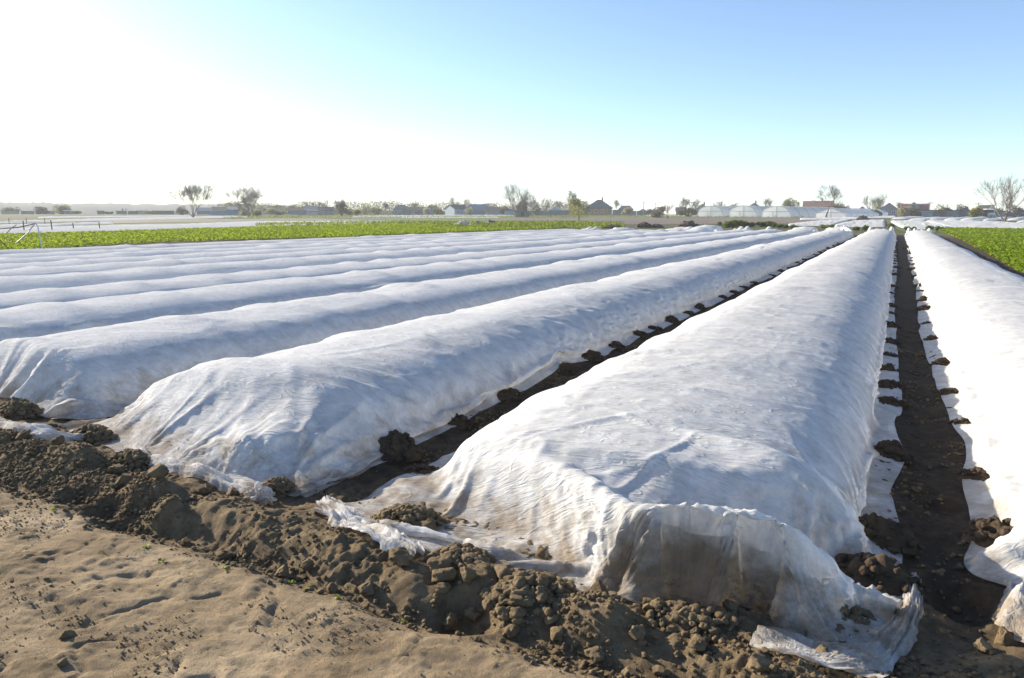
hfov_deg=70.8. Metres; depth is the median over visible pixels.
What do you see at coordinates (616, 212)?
garage
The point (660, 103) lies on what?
sky
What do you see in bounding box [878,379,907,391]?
soil pile
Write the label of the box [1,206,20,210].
bush
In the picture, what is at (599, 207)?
house
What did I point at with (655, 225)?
dirt mound
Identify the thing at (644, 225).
dirt mound
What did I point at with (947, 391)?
soil pile
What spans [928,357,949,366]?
soil pile
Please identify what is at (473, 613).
soil clod
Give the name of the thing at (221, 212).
shed
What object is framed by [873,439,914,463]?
soil pile
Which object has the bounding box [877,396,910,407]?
soil pile
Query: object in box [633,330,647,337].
soil pile
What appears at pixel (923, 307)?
soil pile
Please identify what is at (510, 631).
soil clod
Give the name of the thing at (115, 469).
soil clod
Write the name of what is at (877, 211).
bush
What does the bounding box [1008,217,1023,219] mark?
fleece cover
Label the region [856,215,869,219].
brush heap
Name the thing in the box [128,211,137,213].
house
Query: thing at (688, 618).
soil pile
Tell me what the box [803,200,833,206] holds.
house
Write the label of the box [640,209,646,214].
house
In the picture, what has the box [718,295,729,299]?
soil pile
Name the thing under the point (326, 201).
bare tree
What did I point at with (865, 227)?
weed clump
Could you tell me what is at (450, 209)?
house
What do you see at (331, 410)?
row cover
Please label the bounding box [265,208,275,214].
blossom bush
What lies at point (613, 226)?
dirt mound
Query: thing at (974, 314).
row cover
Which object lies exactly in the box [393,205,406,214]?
house
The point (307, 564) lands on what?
soil clod
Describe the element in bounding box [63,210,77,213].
house
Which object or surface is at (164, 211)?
barn
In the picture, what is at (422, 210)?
house
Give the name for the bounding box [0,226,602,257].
row cover
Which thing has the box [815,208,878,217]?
greenhouse
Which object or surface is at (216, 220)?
bare field
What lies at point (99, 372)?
row cover
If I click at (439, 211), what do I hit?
bush
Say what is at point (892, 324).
soil pile
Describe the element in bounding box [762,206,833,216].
greenhouse
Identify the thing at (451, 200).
bare tree
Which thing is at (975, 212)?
willow bush
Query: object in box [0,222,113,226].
fleece cover
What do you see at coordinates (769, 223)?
weed bush
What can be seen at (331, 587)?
soil clod
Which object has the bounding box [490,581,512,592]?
soil clod
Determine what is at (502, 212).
blossom tree
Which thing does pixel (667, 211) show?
bare tree
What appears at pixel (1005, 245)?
crop
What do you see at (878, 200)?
bare tree
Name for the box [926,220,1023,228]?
fleece cover
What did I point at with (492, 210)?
house
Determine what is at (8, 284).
row cover
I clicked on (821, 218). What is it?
fleece cover
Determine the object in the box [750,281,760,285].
soil pile
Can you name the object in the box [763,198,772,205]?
bare tree
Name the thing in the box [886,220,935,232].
grass verge
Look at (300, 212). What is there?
house
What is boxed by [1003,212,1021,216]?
parked car
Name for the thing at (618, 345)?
soil pile
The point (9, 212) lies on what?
house
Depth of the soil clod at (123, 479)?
4.21 m
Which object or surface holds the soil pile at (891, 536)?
on the row cover at (717, 454)
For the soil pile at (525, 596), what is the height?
0.136 m
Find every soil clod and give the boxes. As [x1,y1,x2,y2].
[15,429,32,440]
[47,445,58,452]
[48,435,64,445]
[57,657,67,667]
[58,629,75,639]
[59,466,73,474]
[108,464,124,474]
[115,473,131,485]
[147,463,168,478]
[180,537,190,546]
[195,483,211,493]
[214,550,233,560]
[226,486,239,496]
[274,564,288,577]
[302,558,313,571]
[324,582,337,593]
[358,580,374,596]
[389,546,411,566]
[413,505,433,519]
[417,518,436,530]
[421,549,439,564]
[427,555,452,572]
[431,567,456,582]
[435,582,451,593]
[442,613,458,630]
[460,566,477,583]
[464,607,482,620]
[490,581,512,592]
[494,564,514,578]
[502,624,519,639]
[539,607,554,618]
[550,626,563,641]
[584,646,604,662]
[589,579,608,593]
[621,666,639,677]
[629,624,645,640]
[651,665,671,675]
[688,633,706,650]
[722,599,738,613]
[746,652,771,671]
[815,644,829,667]
[973,637,993,653]
[994,626,1018,646]
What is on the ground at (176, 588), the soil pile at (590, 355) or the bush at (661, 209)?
the bush at (661, 209)
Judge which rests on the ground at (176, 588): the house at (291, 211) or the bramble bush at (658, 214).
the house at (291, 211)
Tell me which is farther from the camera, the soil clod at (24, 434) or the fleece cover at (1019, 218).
the fleece cover at (1019, 218)
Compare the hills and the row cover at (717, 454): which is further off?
the hills
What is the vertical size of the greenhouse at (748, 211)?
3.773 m
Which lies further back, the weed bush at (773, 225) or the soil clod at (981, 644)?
the weed bush at (773, 225)
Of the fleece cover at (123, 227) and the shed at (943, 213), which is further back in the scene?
the shed at (943, 213)
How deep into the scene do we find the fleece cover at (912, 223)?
101.58 m
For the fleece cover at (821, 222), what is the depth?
113.46 m
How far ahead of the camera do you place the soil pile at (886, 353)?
8.24 m
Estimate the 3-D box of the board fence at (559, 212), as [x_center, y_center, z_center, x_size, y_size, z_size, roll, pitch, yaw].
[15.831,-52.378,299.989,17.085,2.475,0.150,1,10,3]
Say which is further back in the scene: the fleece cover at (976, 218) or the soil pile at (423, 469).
the fleece cover at (976, 218)
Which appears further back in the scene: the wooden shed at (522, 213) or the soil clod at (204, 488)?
the wooden shed at (522, 213)
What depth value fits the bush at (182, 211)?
295.74 m
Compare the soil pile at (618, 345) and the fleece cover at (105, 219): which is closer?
the soil pile at (618, 345)
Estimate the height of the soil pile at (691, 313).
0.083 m
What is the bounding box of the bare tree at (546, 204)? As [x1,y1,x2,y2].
[539,196,552,210]
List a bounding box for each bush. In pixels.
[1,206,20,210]
[144,211,156,213]
[175,207,189,214]
[239,208,247,215]
[251,209,261,215]
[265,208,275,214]
[275,211,284,214]
[344,209,352,214]
[353,209,360,214]
[371,207,382,214]
[423,207,430,214]
[433,208,445,214]
[464,207,473,214]
[621,207,632,215]
[651,211,663,217]
[654,206,665,213]
[678,206,697,216]
[716,221,734,227]
[731,219,743,226]
[741,221,754,226]
[756,221,767,226]
[765,221,776,226]
[771,223,788,227]
[870,209,882,215]
[896,206,914,216]
[908,207,924,215]
[934,204,951,209]
[956,204,968,209]
[967,206,981,216]
[981,209,987,216]
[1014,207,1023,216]
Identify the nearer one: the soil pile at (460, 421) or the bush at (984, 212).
the soil pile at (460, 421)
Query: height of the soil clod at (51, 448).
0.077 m
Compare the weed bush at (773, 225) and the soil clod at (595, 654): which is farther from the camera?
the weed bush at (773, 225)
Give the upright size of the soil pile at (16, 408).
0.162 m
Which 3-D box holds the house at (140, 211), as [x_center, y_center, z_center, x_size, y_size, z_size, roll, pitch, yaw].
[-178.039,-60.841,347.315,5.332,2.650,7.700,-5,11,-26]
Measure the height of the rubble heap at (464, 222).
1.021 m
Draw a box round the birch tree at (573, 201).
[564,189,589,220]
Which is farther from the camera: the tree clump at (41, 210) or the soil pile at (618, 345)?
the tree clump at (41, 210)
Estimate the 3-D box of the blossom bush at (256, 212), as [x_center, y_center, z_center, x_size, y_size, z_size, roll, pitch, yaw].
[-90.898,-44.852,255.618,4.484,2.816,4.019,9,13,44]
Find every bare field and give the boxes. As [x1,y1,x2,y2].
[100,218,358,222]
[490,217,827,223]
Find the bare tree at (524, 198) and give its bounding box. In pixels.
[496,182,535,214]
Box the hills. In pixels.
[0,202,391,214]
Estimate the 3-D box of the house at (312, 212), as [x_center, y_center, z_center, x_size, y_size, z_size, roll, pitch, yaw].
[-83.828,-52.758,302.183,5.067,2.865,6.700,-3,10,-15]
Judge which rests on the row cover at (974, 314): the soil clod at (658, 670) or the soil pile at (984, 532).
the soil pile at (984, 532)
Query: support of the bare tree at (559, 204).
on the ground at (176, 588)
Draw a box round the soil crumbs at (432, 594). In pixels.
[0,346,1020,677]
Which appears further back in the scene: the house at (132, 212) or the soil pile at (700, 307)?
the house at (132, 212)
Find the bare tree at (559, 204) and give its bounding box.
[554,199,562,207]
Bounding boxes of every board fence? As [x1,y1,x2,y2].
[529,210,570,214]
[629,211,639,214]
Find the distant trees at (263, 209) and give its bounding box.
[205,196,591,214]
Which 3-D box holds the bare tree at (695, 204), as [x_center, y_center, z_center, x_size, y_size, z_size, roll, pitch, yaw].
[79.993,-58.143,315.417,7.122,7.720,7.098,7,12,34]
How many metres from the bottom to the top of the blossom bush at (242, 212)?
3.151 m
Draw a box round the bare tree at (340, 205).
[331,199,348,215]
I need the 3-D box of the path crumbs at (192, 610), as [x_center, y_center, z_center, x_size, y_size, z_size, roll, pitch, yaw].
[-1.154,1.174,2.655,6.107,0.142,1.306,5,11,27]
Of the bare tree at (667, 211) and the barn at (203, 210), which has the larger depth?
the barn at (203, 210)
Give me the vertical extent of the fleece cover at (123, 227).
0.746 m
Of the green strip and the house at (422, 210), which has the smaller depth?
the green strip
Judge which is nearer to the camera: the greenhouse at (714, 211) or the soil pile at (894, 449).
the soil pile at (894, 449)
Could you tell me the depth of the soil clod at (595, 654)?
2.63 m
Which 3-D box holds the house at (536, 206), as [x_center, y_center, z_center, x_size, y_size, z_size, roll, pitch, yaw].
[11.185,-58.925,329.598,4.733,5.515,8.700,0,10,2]
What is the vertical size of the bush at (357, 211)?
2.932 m
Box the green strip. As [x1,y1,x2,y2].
[2,228,554,248]
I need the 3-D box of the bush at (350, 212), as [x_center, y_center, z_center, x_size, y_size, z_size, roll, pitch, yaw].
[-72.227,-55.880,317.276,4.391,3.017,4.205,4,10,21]
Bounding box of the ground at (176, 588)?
[0,214,1023,677]
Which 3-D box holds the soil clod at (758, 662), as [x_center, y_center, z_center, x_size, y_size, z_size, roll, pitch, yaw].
[0.842,1.111,2.442,0.097,0.079,0.070,5,11,27]
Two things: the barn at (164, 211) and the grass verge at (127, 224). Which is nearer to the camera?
the grass verge at (127, 224)
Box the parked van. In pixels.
[986,209,995,217]
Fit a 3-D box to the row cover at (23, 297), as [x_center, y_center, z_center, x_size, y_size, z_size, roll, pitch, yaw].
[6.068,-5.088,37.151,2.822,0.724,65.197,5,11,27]
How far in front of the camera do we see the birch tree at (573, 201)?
147.22 m
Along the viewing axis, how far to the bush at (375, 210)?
322.62 m
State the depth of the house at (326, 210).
325.79 m
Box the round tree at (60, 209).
[52,204,71,213]
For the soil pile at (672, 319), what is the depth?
11.06 m
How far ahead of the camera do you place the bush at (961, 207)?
255.69 m
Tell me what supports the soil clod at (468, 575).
on the ground at (176, 588)
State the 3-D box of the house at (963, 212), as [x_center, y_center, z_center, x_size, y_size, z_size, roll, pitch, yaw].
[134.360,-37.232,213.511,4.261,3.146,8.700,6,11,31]
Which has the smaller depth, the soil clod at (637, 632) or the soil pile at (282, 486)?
the soil clod at (637, 632)
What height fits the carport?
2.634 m
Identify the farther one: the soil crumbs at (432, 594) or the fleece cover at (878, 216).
the fleece cover at (878, 216)
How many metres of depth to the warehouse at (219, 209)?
314.35 m
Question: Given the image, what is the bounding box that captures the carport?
[927,210,940,216]
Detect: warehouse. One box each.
[211,207,226,210]
[226,207,237,214]
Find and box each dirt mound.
[600,224,619,227]
[635,222,652,227]
[651,223,663,227]
[674,220,699,227]
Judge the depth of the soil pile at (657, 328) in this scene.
10.24 m
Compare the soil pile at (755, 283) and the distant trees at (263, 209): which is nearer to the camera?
the soil pile at (755, 283)
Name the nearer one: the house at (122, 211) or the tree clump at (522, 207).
the tree clump at (522, 207)
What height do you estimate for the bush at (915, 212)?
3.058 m
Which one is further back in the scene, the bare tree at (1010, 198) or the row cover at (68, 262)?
the bare tree at (1010, 198)
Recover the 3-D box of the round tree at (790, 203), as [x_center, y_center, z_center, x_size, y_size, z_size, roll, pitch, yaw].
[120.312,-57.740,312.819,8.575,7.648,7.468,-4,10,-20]
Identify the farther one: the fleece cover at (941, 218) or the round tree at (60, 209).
the round tree at (60, 209)
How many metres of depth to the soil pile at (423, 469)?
4.58 m
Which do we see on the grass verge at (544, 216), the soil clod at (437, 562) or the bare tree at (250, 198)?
the bare tree at (250, 198)
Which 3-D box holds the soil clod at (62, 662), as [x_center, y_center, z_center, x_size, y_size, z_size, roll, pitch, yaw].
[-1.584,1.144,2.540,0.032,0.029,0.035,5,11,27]
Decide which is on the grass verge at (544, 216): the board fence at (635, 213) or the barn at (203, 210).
the board fence at (635, 213)
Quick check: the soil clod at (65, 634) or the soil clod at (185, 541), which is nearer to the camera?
the soil clod at (65, 634)
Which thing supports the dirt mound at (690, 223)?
on the ground at (176, 588)
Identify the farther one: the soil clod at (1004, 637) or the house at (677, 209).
the house at (677, 209)
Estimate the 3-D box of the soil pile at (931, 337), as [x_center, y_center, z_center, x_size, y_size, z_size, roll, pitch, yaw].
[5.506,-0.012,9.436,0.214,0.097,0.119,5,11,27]
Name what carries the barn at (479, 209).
on the ground at (176, 588)
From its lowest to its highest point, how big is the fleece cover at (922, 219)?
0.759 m
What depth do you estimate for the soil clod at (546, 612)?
2.83 m
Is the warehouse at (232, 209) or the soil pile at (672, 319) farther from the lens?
the warehouse at (232, 209)
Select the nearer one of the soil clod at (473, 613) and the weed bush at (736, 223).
the soil clod at (473, 613)
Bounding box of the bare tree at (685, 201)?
[679,197,689,206]
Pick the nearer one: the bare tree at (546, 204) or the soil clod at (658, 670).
the soil clod at (658, 670)
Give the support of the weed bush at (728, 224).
on the ground at (176, 588)
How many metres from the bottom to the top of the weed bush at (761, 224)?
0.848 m
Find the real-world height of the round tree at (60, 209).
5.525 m
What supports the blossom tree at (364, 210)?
on the ground at (176, 588)
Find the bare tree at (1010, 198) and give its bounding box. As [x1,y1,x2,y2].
[972,174,1023,221]
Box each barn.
[153,210,174,213]
[197,207,211,213]
[469,204,485,214]
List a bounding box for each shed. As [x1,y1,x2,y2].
[210,211,232,214]
[406,207,419,214]
[514,211,529,216]
[920,211,934,216]
[939,208,951,216]
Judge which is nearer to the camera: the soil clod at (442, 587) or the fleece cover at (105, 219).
the soil clod at (442, 587)
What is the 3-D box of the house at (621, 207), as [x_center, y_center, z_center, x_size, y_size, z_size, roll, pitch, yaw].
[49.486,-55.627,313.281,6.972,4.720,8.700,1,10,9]
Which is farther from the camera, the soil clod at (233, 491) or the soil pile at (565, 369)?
the soil pile at (565, 369)
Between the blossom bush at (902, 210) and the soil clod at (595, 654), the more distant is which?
the blossom bush at (902, 210)
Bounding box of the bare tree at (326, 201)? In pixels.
[316,199,327,207]
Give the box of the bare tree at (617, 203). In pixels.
[614,199,619,208]
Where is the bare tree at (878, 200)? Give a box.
[872,194,888,206]
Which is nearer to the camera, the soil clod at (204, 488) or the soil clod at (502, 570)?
the soil clod at (502, 570)
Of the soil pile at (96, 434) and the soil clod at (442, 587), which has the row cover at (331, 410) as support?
the soil pile at (96, 434)
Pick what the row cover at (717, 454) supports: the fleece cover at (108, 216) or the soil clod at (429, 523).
the soil clod at (429, 523)
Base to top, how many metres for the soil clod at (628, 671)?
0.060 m
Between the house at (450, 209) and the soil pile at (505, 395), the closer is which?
the soil pile at (505, 395)
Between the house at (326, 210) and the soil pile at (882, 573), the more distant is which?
the house at (326, 210)
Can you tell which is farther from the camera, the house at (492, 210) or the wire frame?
the house at (492, 210)
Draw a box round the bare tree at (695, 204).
[686,199,699,208]
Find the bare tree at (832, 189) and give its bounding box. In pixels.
[812,185,843,216]
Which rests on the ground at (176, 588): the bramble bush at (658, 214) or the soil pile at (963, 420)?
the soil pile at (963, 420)
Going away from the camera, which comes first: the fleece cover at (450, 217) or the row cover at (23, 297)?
the row cover at (23, 297)
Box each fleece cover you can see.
[0,216,247,222]
[0,221,404,232]
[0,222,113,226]
[38,215,190,217]
[352,214,508,216]
[402,217,500,217]
[788,219,849,225]
[800,217,856,219]
[835,219,884,226]
[854,216,895,217]
[891,220,946,228]
[892,216,923,218]
[910,217,938,220]
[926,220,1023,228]
[929,217,954,219]
[945,217,970,219]
[961,217,987,220]
[983,218,998,220]
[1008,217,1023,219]
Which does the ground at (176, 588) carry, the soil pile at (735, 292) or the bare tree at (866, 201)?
the bare tree at (866, 201)
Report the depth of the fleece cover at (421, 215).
272.79 m
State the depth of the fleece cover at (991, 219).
138.29 m
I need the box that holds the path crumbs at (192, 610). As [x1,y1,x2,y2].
[0,492,621,677]
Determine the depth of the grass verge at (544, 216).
219.72 m
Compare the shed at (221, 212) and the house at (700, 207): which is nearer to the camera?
the shed at (221, 212)
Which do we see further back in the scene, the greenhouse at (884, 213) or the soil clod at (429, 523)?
the greenhouse at (884, 213)
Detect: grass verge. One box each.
[0,222,215,227]
[233,215,803,217]
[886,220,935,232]
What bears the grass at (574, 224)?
on the grass verge
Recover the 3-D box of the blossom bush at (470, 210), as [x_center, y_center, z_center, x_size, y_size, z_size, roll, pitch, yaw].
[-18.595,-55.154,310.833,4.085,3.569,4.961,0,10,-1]
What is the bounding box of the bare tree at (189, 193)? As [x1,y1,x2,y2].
[162,180,215,216]
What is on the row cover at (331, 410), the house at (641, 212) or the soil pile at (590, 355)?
the soil pile at (590, 355)
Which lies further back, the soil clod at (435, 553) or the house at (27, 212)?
the house at (27, 212)
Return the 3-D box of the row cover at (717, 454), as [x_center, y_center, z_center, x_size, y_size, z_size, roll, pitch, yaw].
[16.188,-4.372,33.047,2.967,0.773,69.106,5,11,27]
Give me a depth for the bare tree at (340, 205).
250.15 m
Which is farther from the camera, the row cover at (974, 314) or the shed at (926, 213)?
the shed at (926, 213)
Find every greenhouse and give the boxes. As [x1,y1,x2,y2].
[698,206,736,216]
[729,205,771,216]
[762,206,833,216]
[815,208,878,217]
[860,208,887,215]
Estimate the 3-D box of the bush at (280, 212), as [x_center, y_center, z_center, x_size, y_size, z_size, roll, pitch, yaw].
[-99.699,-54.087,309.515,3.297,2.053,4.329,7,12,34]
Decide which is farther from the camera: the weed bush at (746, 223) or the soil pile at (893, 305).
the weed bush at (746, 223)
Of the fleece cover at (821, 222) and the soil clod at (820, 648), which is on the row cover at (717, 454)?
the soil clod at (820, 648)
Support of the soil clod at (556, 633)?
on the ground at (176, 588)
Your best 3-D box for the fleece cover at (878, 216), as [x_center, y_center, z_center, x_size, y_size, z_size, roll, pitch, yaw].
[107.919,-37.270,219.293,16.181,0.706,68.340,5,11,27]
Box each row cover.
[0,225,723,292]
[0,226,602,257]
[0,226,755,308]
[0,226,783,341]
[0,226,818,442]
[0,227,635,263]
[0,227,692,275]
[0,229,577,254]
[0,229,648,269]
[60,225,855,504]
[313,226,923,677]
[905,228,1023,642]
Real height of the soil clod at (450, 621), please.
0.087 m
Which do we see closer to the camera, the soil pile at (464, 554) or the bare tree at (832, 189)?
the soil pile at (464, 554)
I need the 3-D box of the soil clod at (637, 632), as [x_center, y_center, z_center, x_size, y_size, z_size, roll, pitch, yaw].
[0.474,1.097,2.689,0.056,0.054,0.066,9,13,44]
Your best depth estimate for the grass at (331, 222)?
116.66 m
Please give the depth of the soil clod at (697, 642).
2.60 m
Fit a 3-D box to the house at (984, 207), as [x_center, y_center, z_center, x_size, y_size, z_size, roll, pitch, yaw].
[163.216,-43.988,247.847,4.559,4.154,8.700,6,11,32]
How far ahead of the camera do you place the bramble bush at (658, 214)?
212.14 m
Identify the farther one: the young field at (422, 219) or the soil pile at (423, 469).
the young field at (422, 219)
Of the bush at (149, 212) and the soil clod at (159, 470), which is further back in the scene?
the bush at (149, 212)
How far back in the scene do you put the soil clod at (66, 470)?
4.41 m
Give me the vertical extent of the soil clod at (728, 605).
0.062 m
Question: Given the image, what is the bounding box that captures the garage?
[612,210,622,214]
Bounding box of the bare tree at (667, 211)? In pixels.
[660,204,674,217]
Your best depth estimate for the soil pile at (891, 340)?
9.10 m
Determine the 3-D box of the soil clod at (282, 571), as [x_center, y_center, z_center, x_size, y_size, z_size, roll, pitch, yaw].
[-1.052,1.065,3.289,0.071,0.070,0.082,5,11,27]
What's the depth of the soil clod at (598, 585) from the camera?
2.99 m
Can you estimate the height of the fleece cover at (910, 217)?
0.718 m
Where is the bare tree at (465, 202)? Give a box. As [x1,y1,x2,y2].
[463,198,470,207]
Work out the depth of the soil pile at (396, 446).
4.90 m
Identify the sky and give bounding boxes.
[0,0,1023,213]
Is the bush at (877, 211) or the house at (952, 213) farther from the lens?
the bush at (877, 211)
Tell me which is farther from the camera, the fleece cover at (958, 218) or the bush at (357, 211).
the bush at (357, 211)
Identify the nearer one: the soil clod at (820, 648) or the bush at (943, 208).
the soil clod at (820, 648)
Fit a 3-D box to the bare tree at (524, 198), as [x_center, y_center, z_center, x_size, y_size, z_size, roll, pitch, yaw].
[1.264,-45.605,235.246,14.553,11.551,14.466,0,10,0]
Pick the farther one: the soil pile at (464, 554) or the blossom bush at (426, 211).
the blossom bush at (426, 211)
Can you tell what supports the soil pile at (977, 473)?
on the ground at (176, 588)
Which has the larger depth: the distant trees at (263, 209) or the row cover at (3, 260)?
the distant trees at (263, 209)
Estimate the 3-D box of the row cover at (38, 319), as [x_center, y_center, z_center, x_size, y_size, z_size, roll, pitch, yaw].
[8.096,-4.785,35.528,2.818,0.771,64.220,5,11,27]
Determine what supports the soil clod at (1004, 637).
on the ground at (176, 588)
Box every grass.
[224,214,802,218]
[256,219,431,225]
[431,219,624,227]
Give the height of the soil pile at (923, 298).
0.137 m
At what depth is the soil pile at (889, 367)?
7.49 m
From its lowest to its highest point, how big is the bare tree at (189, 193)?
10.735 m
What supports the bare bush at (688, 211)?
on the grass verge at (544, 216)
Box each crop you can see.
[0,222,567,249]
[939,227,1023,271]
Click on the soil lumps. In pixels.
(534, 653)
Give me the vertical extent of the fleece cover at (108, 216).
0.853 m
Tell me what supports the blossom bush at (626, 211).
on the grass verge at (544, 216)
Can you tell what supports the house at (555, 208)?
on the ground at (176, 588)
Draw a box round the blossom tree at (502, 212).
[500,205,507,214]
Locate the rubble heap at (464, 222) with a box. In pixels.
[454,220,469,224]
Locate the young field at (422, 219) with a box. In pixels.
[352,218,530,221]
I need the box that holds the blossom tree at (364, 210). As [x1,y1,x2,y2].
[359,204,372,214]
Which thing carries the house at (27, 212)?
on the ground at (176, 588)
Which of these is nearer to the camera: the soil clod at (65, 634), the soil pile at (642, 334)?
the soil clod at (65, 634)
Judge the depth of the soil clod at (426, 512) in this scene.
3.75 m
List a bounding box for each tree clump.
[33,206,49,213]
[515,202,527,210]
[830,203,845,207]
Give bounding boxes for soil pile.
[0,397,43,418]
[71,424,117,445]
[107,448,151,470]
[262,476,296,497]
[372,502,443,525]
[378,429,423,463]
[403,464,438,474]
[434,541,496,571]
[447,413,473,428]
[479,568,575,630]
[497,387,522,402]
[556,365,574,374]
[581,349,603,362]
[608,340,623,350]
[630,597,752,643]
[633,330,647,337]
[648,325,662,331]
[665,315,680,323]
[683,310,695,315]
[694,303,707,311]
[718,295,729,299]
[729,290,739,294]
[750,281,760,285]
[835,552,931,599]
[840,603,876,624]
[858,512,925,556]
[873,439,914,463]
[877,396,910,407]
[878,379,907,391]
[880,363,900,372]
[883,351,902,358]
[885,337,902,344]
[886,320,902,329]
[889,303,897,307]
[915,304,930,310]
[916,295,927,301]
[923,335,937,340]
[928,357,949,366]
[933,387,958,395]
[948,417,970,425]
[956,466,989,480]
[961,515,1013,547]
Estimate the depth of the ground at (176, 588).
3.07 m
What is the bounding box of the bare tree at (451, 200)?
[448,197,461,204]
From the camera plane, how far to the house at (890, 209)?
245.21 m
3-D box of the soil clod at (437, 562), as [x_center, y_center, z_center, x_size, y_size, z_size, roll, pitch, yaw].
[-0.316,1.002,3.183,0.120,0.075,0.099,0,10,-2]
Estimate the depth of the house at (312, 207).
350.56 m
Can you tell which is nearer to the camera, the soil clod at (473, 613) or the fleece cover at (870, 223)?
the soil clod at (473, 613)
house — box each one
[1,210,18,213]
[21,211,33,213]
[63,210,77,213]
[115,209,126,213]
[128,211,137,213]
[136,210,148,213]
[287,208,299,214]
[296,209,305,214]
[303,204,317,214]
[306,210,317,214]
[317,207,333,214]
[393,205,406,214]
[419,205,437,214]
[444,204,468,214]
[485,207,500,214]
[531,205,540,210]
[549,206,561,214]
[585,197,612,214]
[618,206,633,214]
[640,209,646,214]
[675,207,686,214]
[696,202,704,214]
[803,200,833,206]
[880,203,897,215]
[898,202,929,212]
[945,210,960,216]
[959,208,969,216]
[979,205,994,208]
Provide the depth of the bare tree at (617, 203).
359.74 m
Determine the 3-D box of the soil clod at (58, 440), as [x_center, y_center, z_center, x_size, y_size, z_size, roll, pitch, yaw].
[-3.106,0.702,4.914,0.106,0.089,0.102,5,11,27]
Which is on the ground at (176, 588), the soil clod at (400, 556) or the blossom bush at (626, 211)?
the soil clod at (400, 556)
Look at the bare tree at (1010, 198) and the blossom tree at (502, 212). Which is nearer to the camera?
the bare tree at (1010, 198)
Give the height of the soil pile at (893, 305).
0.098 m
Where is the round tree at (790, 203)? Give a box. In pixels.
[782,197,799,205]
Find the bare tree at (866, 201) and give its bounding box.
[861,196,875,208]
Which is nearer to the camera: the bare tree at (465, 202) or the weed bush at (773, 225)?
the weed bush at (773, 225)
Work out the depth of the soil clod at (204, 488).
4.13 m
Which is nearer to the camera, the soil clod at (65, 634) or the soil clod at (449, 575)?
the soil clod at (65, 634)
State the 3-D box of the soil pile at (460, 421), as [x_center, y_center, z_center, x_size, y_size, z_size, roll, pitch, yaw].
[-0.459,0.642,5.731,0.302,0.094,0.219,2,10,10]
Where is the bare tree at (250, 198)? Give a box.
[221,184,264,216]
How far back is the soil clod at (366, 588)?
3.08 m
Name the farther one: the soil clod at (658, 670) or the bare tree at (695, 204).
the bare tree at (695, 204)
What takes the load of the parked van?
on the ground at (176, 588)
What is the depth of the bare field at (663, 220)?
170.13 m
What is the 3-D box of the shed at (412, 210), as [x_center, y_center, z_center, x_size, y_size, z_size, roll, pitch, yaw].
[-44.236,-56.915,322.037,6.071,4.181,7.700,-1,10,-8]
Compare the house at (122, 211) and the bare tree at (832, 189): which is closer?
the bare tree at (832, 189)
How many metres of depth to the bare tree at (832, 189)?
196.70 m
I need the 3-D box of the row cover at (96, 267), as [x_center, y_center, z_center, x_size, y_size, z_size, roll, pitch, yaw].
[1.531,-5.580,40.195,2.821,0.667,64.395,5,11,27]
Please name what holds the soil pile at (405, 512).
on the row cover at (717, 454)
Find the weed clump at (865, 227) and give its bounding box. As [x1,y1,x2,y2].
[862,224,869,230]
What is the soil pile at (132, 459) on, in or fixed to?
on the ground at (176, 588)
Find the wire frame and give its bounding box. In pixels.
[0,223,42,248]
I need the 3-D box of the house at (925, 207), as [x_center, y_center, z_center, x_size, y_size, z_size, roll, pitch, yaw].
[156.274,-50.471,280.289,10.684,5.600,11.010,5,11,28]
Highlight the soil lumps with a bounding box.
[0,345,1022,677]
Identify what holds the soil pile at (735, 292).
on the row cover at (331, 410)
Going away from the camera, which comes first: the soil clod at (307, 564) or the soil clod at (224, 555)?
the soil clod at (307, 564)
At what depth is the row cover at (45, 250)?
33.74 m
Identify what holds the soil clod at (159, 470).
on the ground at (176, 588)
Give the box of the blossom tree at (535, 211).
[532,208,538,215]
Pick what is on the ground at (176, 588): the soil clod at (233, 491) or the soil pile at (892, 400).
the soil clod at (233, 491)
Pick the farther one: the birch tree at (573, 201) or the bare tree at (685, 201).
the bare tree at (685, 201)

